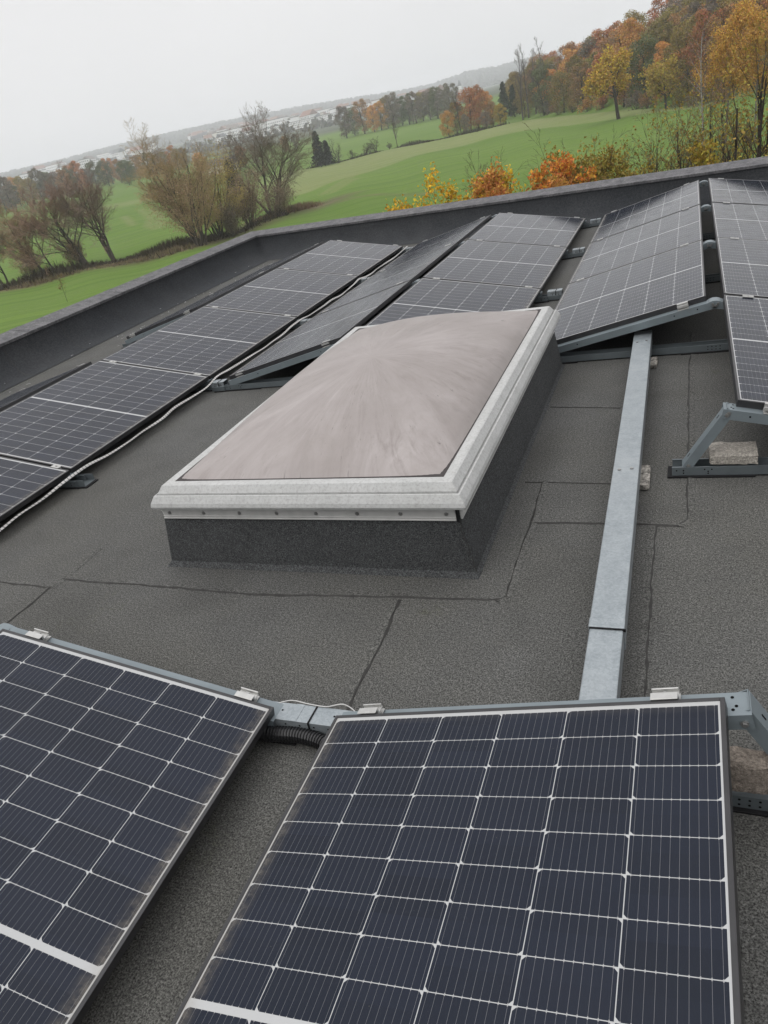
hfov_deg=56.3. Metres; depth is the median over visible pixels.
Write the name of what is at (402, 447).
skylight
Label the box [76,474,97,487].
bracket
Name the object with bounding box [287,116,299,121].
house
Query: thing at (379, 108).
woodland tree
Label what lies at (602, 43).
woodland tree
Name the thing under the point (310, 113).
house
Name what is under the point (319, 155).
dark fir
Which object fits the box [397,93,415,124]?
woodland tree
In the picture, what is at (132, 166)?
woodland tree
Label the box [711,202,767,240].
solar panel
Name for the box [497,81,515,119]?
evergreen tree
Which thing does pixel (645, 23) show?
woodland tree
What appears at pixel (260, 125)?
house
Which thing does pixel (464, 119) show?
woodland tree
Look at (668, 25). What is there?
woodland tree
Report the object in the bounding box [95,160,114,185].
woodland tree
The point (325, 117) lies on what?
industrial hall
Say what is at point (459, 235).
solar panel
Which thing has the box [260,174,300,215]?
thicket
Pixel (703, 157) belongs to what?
hazel bush
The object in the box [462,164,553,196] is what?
bush
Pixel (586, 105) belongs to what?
woodland shrub
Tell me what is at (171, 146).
woodland tree
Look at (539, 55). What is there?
poplar tree
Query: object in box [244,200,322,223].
dry grass
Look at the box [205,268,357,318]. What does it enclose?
solar panel
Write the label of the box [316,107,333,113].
house
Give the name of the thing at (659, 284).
solar panel
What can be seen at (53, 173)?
woodland tree
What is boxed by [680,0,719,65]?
woodland tree
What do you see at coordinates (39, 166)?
house
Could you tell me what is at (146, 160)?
woodland tree
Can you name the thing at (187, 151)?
woodland tree
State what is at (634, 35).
woodland tree
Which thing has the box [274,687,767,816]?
mounting frame
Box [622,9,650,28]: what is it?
woodland tree
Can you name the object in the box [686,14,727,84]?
woodland tree
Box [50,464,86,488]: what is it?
mounting frame
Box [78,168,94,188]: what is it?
woodland tree
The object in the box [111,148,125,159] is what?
house
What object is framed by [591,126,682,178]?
bare shoots
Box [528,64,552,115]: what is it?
woodland tree
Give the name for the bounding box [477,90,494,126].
woodland tree
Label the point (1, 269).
bare willow
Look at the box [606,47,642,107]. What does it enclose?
woodland tree
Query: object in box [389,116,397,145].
bare tree
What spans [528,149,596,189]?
orange shrub
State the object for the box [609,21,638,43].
woodland tree
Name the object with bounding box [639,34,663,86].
woodland tree
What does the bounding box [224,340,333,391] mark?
mounting frame
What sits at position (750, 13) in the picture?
birch tree
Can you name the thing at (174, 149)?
woodland tree
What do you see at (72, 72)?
sky
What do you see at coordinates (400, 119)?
woodland tree
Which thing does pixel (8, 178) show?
woodland tree
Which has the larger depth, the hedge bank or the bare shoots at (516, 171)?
the hedge bank
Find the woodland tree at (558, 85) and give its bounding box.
[547,71,572,114]
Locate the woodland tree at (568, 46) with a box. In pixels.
[553,41,575,89]
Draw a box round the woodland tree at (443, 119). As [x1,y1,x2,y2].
[439,110,454,136]
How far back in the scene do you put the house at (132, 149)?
1256.65 m
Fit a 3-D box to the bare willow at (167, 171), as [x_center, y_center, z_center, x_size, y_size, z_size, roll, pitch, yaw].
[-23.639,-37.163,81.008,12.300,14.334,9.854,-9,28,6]
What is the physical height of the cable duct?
0.096 m
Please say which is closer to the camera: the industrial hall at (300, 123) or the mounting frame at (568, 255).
the mounting frame at (568, 255)
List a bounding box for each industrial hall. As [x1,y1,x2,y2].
[78,158,92,170]
[230,127,271,142]
[271,115,321,133]
[320,112,335,120]
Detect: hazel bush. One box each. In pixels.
[541,134,631,183]
[580,142,661,179]
[684,127,764,166]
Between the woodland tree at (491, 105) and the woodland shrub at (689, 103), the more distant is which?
the woodland tree at (491, 105)
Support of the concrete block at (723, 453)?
on the mounting frame at (692, 464)
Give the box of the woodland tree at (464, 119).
[458,113,470,130]
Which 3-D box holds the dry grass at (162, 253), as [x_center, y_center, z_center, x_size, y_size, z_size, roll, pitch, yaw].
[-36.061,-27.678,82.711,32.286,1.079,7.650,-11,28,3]
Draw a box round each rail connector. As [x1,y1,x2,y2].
[211,379,229,392]
[300,318,310,324]
[547,288,562,300]
[572,247,584,257]
[590,218,600,226]
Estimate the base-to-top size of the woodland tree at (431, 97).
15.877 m
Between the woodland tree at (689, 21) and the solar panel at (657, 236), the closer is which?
the solar panel at (657, 236)
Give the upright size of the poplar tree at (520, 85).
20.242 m
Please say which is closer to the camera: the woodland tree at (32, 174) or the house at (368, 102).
the woodland tree at (32, 174)
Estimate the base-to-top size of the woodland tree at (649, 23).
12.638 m
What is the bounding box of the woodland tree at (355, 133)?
[345,106,362,135]
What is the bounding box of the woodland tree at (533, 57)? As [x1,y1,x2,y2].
[523,53,549,74]
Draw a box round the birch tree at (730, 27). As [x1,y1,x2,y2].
[687,0,763,142]
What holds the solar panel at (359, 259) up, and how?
on the mounting frame at (356, 284)
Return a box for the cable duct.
[579,330,651,699]
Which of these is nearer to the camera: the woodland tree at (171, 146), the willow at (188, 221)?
the willow at (188, 221)
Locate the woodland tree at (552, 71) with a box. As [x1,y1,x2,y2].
[532,69,561,103]
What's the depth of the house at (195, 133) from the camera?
1636.41 m
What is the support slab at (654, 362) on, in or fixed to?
on the flat roof building
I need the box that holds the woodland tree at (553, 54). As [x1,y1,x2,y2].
[539,50,560,68]
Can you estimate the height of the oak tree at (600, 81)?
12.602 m
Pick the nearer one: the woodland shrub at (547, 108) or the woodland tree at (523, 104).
the woodland shrub at (547, 108)
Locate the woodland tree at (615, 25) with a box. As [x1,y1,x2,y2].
[602,20,622,44]
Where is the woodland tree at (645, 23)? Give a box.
[638,21,648,33]
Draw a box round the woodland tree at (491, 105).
[484,101,498,125]
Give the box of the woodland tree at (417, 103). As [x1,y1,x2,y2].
[404,91,423,123]
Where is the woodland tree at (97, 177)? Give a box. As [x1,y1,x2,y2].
[95,165,105,184]
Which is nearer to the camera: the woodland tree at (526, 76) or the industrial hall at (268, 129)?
the woodland tree at (526, 76)
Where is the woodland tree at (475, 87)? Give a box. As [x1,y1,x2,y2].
[463,84,488,126]
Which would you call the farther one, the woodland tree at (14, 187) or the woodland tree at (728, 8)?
the woodland tree at (14, 187)
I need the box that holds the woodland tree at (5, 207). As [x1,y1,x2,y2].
[0,185,7,210]
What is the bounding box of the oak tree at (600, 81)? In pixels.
[576,43,633,118]
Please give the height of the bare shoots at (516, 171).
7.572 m
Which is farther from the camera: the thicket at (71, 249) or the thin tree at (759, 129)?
the thicket at (71, 249)
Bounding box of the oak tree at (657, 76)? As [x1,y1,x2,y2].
[638,53,683,108]
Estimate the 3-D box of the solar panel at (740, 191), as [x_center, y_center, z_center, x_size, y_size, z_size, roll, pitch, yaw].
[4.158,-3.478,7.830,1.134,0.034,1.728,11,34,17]
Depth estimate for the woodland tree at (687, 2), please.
156.30 m
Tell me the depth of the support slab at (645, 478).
3.37 m
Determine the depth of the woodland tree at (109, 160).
403.61 m
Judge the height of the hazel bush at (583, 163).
6.935 m
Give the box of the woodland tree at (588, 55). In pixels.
[578,46,592,86]
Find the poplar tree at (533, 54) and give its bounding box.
[527,48,538,114]
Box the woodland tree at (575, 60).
[562,54,585,107]
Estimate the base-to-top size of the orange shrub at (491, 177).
6.911 m
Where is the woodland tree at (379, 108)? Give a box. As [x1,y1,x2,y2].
[372,101,388,129]
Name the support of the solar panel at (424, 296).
attached to the mounting frame at (541, 298)
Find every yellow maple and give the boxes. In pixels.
[385,161,473,211]
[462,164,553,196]
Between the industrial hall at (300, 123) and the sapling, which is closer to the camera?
the sapling
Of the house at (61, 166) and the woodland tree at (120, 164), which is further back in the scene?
the house at (61, 166)
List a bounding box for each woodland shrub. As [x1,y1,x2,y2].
[537,100,552,115]
[548,101,562,112]
[566,101,577,112]
[577,97,595,113]
[594,98,607,109]
[623,90,642,109]
[637,91,660,108]
[670,85,689,106]
[684,82,716,107]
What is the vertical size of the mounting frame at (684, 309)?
0.337 m
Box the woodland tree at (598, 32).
[587,28,614,67]
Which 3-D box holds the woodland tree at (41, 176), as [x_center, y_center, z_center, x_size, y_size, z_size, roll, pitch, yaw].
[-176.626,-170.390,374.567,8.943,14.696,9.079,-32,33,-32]
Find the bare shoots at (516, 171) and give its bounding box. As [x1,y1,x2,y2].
[462,122,581,199]
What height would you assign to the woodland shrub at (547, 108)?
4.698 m
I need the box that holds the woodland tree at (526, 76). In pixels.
[522,65,540,109]
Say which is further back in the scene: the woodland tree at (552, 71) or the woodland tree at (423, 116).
the woodland tree at (423, 116)
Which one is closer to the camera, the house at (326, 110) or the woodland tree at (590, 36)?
the woodland tree at (590, 36)
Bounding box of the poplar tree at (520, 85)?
[513,48,525,119]
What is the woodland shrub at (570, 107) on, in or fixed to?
on the ground at (367, 184)
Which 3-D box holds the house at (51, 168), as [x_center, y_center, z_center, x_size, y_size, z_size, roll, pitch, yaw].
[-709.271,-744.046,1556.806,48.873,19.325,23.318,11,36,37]
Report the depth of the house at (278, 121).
1247.63 m
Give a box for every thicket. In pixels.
[9,245,53,275]
[54,236,86,264]
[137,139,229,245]
[174,137,249,238]
[216,162,281,227]
[217,197,246,236]
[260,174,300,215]
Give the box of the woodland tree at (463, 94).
[453,86,483,130]
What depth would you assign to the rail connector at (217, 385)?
6.10 m
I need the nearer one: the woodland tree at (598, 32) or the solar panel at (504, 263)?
the solar panel at (504, 263)
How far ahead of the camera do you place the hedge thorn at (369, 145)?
227.18 m
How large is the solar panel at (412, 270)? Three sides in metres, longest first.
1.728 x 1.134 x 0.034 m
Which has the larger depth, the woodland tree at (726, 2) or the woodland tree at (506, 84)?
the woodland tree at (506, 84)
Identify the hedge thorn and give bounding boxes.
[328,139,343,162]
[362,143,372,154]
[370,138,377,152]
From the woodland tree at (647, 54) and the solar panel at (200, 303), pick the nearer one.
the solar panel at (200, 303)
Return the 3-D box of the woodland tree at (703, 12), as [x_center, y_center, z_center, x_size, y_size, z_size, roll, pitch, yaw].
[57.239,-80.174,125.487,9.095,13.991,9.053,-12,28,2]
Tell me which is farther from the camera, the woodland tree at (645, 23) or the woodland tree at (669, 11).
the woodland tree at (645, 23)
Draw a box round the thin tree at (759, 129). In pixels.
[703,16,767,161]
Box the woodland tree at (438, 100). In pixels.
[434,89,449,116]
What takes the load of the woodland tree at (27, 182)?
on the ground at (367, 184)
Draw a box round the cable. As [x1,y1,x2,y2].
[0,246,407,531]
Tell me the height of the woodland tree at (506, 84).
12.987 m
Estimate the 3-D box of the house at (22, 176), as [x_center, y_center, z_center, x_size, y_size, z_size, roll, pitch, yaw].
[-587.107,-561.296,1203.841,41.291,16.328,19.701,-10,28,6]
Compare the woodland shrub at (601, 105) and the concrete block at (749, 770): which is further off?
the woodland shrub at (601, 105)
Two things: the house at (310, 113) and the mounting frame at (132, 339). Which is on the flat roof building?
the mounting frame at (132, 339)
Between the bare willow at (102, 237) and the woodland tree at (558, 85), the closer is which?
the bare willow at (102, 237)
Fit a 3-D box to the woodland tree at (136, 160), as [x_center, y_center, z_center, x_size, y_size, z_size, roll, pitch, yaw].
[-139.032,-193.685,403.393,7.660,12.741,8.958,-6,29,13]
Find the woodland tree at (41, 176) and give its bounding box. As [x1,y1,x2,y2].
[35,171,53,199]
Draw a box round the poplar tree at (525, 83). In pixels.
[517,44,531,117]
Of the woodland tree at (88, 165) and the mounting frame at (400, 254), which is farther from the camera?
the woodland tree at (88, 165)
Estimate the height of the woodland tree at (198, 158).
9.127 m
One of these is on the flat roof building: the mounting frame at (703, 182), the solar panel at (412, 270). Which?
the mounting frame at (703, 182)
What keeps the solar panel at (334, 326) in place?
attached to the mounting frame at (242, 382)
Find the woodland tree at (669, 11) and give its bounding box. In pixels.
[647,4,681,38]
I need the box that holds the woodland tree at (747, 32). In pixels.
[734,20,767,88]
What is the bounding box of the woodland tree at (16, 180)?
[11,175,30,204]
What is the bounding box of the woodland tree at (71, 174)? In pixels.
[56,168,77,196]
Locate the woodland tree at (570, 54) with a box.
[554,48,582,101]
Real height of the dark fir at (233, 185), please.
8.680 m
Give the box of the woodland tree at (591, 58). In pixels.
[582,51,596,97]
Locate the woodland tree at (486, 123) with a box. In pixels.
[479,110,489,127]
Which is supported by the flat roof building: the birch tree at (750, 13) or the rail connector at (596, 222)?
the rail connector at (596, 222)
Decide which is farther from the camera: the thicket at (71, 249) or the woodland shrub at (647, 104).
the woodland shrub at (647, 104)
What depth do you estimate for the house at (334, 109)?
1241.83 m
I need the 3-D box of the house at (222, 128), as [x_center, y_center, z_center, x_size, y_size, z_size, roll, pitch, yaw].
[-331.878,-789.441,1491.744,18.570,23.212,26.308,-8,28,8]
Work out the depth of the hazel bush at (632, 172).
22.12 m
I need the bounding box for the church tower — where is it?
[458,81,461,93]
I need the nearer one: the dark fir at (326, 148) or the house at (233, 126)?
the dark fir at (326, 148)
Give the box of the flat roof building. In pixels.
[0,156,767,1023]
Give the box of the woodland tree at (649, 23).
[642,20,653,34]
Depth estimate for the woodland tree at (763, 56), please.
109.84 m
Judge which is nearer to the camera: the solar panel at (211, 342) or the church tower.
the solar panel at (211, 342)
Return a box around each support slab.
[639,465,650,489]
[650,357,657,368]
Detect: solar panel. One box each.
[0,360,208,472]
[0,361,91,411]
[0,456,69,521]
[0,629,274,1023]
[101,306,296,378]
[126,270,269,338]
[171,697,744,1023]
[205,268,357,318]
[208,241,323,295]
[229,281,411,379]
[278,240,402,277]
[315,242,457,315]
[365,278,540,325]
[375,215,491,273]
[423,240,566,290]
[468,213,585,248]
[554,240,706,344]
[568,204,702,283]
[590,180,700,242]
[708,178,767,204]
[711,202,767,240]
[715,237,767,297]
[723,294,767,409]
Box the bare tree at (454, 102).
[451,87,461,133]
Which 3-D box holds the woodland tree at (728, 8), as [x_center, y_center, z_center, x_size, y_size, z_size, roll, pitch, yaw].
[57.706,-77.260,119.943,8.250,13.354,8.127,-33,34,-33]
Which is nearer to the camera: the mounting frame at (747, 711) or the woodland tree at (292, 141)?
the mounting frame at (747, 711)
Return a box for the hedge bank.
[306,121,509,168]
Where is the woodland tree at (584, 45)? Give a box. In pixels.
[575,37,599,78]
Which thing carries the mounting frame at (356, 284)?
on the flat roof building
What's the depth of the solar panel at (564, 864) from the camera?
1.57 m
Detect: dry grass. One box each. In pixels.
[0,242,204,291]
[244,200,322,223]
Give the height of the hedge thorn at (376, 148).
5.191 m
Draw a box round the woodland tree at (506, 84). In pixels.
[505,71,525,103]
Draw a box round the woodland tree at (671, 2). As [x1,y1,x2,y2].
[659,0,689,39]
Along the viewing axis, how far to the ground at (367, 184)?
118.84 m
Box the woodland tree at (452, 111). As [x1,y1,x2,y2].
[447,102,464,133]
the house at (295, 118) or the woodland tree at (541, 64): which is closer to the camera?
the woodland tree at (541, 64)
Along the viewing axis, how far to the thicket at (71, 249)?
86.64 m
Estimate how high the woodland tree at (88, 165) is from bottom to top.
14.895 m
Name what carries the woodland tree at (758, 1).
on the ground at (367, 184)
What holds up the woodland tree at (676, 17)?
on the ground at (367, 184)
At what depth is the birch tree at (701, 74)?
63.69 m
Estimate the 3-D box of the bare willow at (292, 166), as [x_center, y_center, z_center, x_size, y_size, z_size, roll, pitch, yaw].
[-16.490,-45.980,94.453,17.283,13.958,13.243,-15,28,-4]
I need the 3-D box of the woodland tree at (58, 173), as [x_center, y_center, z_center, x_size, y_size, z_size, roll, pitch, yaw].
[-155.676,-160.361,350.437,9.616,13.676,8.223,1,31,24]
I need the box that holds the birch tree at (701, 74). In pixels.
[676,12,726,145]
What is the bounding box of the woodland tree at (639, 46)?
[621,33,667,98]
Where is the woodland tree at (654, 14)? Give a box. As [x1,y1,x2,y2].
[645,0,674,29]
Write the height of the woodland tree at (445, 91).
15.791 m
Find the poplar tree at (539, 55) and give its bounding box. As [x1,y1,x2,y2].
[534,36,549,84]
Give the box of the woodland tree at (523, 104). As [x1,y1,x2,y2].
[513,84,534,116]
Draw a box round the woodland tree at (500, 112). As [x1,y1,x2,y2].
[492,103,507,124]
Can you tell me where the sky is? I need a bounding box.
[0,0,675,172]
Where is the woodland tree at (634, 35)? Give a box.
[609,17,650,96]
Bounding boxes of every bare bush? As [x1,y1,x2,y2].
[613,95,717,176]
[625,80,765,171]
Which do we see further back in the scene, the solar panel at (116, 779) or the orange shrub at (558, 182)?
the orange shrub at (558, 182)
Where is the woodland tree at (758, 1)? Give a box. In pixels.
[737,0,767,37]
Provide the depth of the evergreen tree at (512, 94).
254.72 m
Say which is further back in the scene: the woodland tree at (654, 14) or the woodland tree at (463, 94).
the woodland tree at (463, 94)
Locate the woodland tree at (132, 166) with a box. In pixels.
[124,160,135,176]
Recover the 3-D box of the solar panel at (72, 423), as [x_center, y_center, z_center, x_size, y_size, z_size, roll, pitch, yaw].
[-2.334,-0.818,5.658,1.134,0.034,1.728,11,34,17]
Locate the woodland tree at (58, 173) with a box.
[55,170,72,196]
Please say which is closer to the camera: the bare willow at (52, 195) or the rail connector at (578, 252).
the rail connector at (578, 252)
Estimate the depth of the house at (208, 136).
1255.05 m
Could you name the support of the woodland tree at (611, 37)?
on the ground at (367, 184)
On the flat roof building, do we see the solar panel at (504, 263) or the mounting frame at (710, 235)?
the mounting frame at (710, 235)
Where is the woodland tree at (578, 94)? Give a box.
[567,62,591,108]
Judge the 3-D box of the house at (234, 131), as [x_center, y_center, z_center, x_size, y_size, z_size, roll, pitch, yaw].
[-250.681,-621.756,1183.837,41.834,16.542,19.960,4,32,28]
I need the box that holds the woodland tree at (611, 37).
[600,29,631,52]
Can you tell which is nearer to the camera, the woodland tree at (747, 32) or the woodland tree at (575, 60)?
the woodland tree at (747, 32)
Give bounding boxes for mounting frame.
[0,623,296,745]
[19,360,212,392]
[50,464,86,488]
[122,306,300,347]
[210,268,360,294]
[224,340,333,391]
[269,240,405,264]
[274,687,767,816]
[322,277,549,320]
[380,239,573,277]
[423,214,591,241]
[558,295,753,363]
[562,237,738,293]
[597,202,729,240]
[601,178,723,220]
[667,402,767,477]
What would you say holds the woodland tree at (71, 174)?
on the ground at (367, 184)
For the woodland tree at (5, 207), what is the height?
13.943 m
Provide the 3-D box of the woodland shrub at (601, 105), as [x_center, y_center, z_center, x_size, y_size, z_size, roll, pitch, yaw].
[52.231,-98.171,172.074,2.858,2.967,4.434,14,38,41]
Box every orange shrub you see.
[466,156,575,198]
[525,170,572,190]
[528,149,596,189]
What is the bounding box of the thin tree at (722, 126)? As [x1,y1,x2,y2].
[652,51,764,170]
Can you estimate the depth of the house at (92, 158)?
1310.53 m
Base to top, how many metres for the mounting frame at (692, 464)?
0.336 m
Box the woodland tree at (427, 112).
[419,88,436,119]
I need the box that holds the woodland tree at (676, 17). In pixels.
[660,5,695,82]
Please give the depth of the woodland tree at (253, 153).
300.12 m
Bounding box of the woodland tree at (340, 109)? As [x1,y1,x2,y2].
[334,106,352,138]
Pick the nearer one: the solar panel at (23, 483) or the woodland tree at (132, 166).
the solar panel at (23, 483)
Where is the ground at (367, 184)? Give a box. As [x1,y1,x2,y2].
[0,64,767,333]
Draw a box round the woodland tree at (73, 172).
[62,163,81,190]
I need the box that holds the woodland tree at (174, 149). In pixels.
[170,148,183,169]
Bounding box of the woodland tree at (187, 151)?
[177,148,190,169]
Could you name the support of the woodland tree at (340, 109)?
on the ground at (367, 184)
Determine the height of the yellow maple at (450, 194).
7.096 m
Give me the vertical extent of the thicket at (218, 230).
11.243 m
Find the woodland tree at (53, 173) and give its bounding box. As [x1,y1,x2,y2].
[47,171,64,191]
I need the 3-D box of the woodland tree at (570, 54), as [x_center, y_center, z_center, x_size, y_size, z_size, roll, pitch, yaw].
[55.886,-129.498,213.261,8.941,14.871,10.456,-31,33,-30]
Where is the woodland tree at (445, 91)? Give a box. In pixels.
[439,83,458,111]
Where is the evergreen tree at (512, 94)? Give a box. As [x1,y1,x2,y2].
[507,84,520,115]
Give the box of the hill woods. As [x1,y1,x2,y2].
[0,44,590,179]
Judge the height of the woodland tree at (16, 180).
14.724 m
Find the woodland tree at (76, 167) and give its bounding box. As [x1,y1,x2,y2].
[65,160,86,190]
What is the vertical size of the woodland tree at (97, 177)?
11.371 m
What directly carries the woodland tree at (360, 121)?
on the ground at (367, 184)
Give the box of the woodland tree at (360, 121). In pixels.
[351,98,369,133]
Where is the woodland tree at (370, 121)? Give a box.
[366,105,380,131]
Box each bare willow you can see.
[0,204,52,277]
[0,231,13,284]
[3,172,100,269]
[43,160,116,259]
[120,117,225,240]
[191,102,320,213]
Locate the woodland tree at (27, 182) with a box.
[19,177,39,201]
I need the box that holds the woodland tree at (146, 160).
[142,152,155,172]
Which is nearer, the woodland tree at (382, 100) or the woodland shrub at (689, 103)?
the woodland shrub at (689, 103)
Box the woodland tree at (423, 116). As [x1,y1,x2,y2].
[410,92,427,121]
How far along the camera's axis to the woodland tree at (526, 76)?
243.66 m
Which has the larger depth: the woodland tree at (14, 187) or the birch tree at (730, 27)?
the woodland tree at (14, 187)
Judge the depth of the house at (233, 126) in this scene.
1445.06 m
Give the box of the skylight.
[151,306,564,578]
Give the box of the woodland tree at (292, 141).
[290,135,300,148]
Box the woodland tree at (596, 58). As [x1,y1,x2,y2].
[586,52,613,107]
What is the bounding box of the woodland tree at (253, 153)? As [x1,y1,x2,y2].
[250,144,258,161]
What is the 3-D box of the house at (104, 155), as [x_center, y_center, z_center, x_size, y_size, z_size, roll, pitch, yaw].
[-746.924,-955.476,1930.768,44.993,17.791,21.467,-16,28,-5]
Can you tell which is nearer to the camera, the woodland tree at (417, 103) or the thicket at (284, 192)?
the thicket at (284, 192)
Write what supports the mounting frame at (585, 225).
on the flat roof building
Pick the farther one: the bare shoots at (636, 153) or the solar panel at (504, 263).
the bare shoots at (636, 153)
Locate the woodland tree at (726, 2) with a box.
[709,0,750,53]
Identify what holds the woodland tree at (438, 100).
on the ground at (367, 184)
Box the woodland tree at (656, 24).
[638,20,668,62]
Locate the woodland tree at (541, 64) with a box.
[527,60,554,104]
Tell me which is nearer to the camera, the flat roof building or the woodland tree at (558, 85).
the flat roof building
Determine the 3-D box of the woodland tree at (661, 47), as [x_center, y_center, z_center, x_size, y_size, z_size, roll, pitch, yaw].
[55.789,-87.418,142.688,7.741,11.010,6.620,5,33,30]
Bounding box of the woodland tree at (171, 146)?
[164,145,179,169]
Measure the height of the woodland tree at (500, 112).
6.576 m
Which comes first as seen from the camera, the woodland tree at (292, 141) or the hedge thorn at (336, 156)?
the hedge thorn at (336, 156)
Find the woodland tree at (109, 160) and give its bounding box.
[100,158,118,184]
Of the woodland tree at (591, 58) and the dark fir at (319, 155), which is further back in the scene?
the dark fir at (319, 155)
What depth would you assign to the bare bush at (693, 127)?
24.64 m
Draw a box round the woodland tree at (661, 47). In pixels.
[645,41,683,101]
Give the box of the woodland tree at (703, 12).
[679,7,736,93]
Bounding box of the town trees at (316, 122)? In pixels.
[2,89,458,191]
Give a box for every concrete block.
[709,441,757,464]
[730,746,767,794]
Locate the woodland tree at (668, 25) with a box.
[644,21,685,83]
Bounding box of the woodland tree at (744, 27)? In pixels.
[715,1,763,84]
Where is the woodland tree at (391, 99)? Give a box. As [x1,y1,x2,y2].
[381,92,402,127]
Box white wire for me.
[279,700,354,710]
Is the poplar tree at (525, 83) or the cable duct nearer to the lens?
the cable duct
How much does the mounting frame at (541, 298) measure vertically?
0.337 m
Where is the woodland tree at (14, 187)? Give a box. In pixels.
[3,185,20,207]
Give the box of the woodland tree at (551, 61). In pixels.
[537,56,564,99]
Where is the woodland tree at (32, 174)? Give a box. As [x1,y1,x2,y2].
[25,167,48,199]
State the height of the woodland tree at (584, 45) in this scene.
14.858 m
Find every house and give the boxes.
[19,169,46,180]
[32,165,45,169]
[45,162,65,172]
[57,163,67,169]
[83,156,95,160]
[97,152,110,159]
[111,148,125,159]
[130,145,144,156]
[190,134,203,144]
[192,130,202,135]
[203,134,212,140]
[216,133,226,142]
[218,126,225,131]
[218,127,242,135]
[226,123,238,129]
[250,119,265,130]
[264,116,289,127]
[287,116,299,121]
[300,109,317,119]
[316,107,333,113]
[329,104,355,112]
[356,99,370,111]
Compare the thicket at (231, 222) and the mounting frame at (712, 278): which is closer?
the mounting frame at (712, 278)
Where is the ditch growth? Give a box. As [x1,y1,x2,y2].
[0,205,297,290]
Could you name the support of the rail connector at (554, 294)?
on the flat roof building
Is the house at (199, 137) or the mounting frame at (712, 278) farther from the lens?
the house at (199, 137)
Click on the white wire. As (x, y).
(317, 705)
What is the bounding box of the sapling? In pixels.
[57,273,67,301]
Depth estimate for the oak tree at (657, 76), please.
131.97 m
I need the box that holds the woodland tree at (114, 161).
[109,158,124,182]
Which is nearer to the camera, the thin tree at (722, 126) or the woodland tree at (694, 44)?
the thin tree at (722, 126)
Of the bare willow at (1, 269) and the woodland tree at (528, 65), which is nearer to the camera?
the bare willow at (1, 269)
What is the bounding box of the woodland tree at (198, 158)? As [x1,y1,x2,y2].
[192,153,205,169]
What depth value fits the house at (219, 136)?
1112.55 m
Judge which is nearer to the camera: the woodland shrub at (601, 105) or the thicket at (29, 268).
the thicket at (29, 268)
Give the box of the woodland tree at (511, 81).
[505,71,523,111]
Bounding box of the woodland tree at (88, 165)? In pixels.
[83,160,102,185]
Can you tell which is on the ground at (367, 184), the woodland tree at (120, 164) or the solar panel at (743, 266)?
the woodland tree at (120, 164)
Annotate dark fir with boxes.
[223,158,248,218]
[310,131,328,166]
[321,140,335,165]
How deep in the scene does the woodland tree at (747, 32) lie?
114.34 m
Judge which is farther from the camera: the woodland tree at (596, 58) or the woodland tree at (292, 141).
the woodland tree at (292, 141)
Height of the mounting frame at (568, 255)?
0.337 m
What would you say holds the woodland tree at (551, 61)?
on the ground at (367, 184)
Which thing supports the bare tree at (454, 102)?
on the ground at (367, 184)
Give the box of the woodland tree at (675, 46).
[658,23,708,95]
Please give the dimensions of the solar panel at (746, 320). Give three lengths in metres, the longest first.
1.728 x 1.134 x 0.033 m
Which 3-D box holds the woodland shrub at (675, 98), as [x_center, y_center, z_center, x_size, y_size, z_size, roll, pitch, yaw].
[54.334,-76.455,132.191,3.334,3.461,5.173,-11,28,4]
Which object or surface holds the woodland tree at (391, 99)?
on the ground at (367, 184)
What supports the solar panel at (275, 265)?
on the mounting frame at (356, 284)
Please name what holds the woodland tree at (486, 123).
on the ground at (367, 184)
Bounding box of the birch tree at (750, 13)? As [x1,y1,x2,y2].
[717,4,767,140]
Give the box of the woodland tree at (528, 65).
[522,61,540,101]
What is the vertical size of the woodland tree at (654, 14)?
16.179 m
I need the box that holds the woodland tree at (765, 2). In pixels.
[760,0,767,24]
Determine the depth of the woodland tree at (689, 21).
140.72 m
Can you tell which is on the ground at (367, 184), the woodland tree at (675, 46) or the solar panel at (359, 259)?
the woodland tree at (675, 46)
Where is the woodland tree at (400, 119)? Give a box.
[391,98,406,125]
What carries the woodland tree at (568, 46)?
on the ground at (367, 184)
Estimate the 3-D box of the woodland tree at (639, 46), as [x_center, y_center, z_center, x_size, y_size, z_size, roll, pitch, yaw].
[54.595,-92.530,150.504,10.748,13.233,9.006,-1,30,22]
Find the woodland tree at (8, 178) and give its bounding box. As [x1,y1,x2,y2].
[2,177,23,205]
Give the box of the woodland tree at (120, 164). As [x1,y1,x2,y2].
[116,159,135,184]
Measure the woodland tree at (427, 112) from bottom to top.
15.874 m
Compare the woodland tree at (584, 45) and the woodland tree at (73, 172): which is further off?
the woodland tree at (73, 172)
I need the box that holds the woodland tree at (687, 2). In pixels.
[669,0,708,22]
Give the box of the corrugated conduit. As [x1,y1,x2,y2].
[258,725,325,748]
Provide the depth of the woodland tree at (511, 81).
259.51 m
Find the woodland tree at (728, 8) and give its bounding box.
[702,1,746,90]
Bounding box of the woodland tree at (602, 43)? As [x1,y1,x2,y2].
[590,37,614,68]
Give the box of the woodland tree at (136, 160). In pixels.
[129,155,142,178]
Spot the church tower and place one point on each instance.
(459, 85)
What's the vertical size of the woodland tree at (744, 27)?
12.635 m
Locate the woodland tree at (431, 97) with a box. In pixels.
[427,86,443,118]
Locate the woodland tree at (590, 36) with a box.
[586,30,603,56]
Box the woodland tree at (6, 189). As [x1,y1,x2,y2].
[0,176,20,209]
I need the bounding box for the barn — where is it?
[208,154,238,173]
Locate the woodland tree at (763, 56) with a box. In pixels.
[756,21,767,84]
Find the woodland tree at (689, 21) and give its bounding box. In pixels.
[669,13,702,86]
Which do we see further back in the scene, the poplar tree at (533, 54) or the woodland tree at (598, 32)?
the poplar tree at (533, 54)
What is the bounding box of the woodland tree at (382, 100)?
[375,96,394,127]

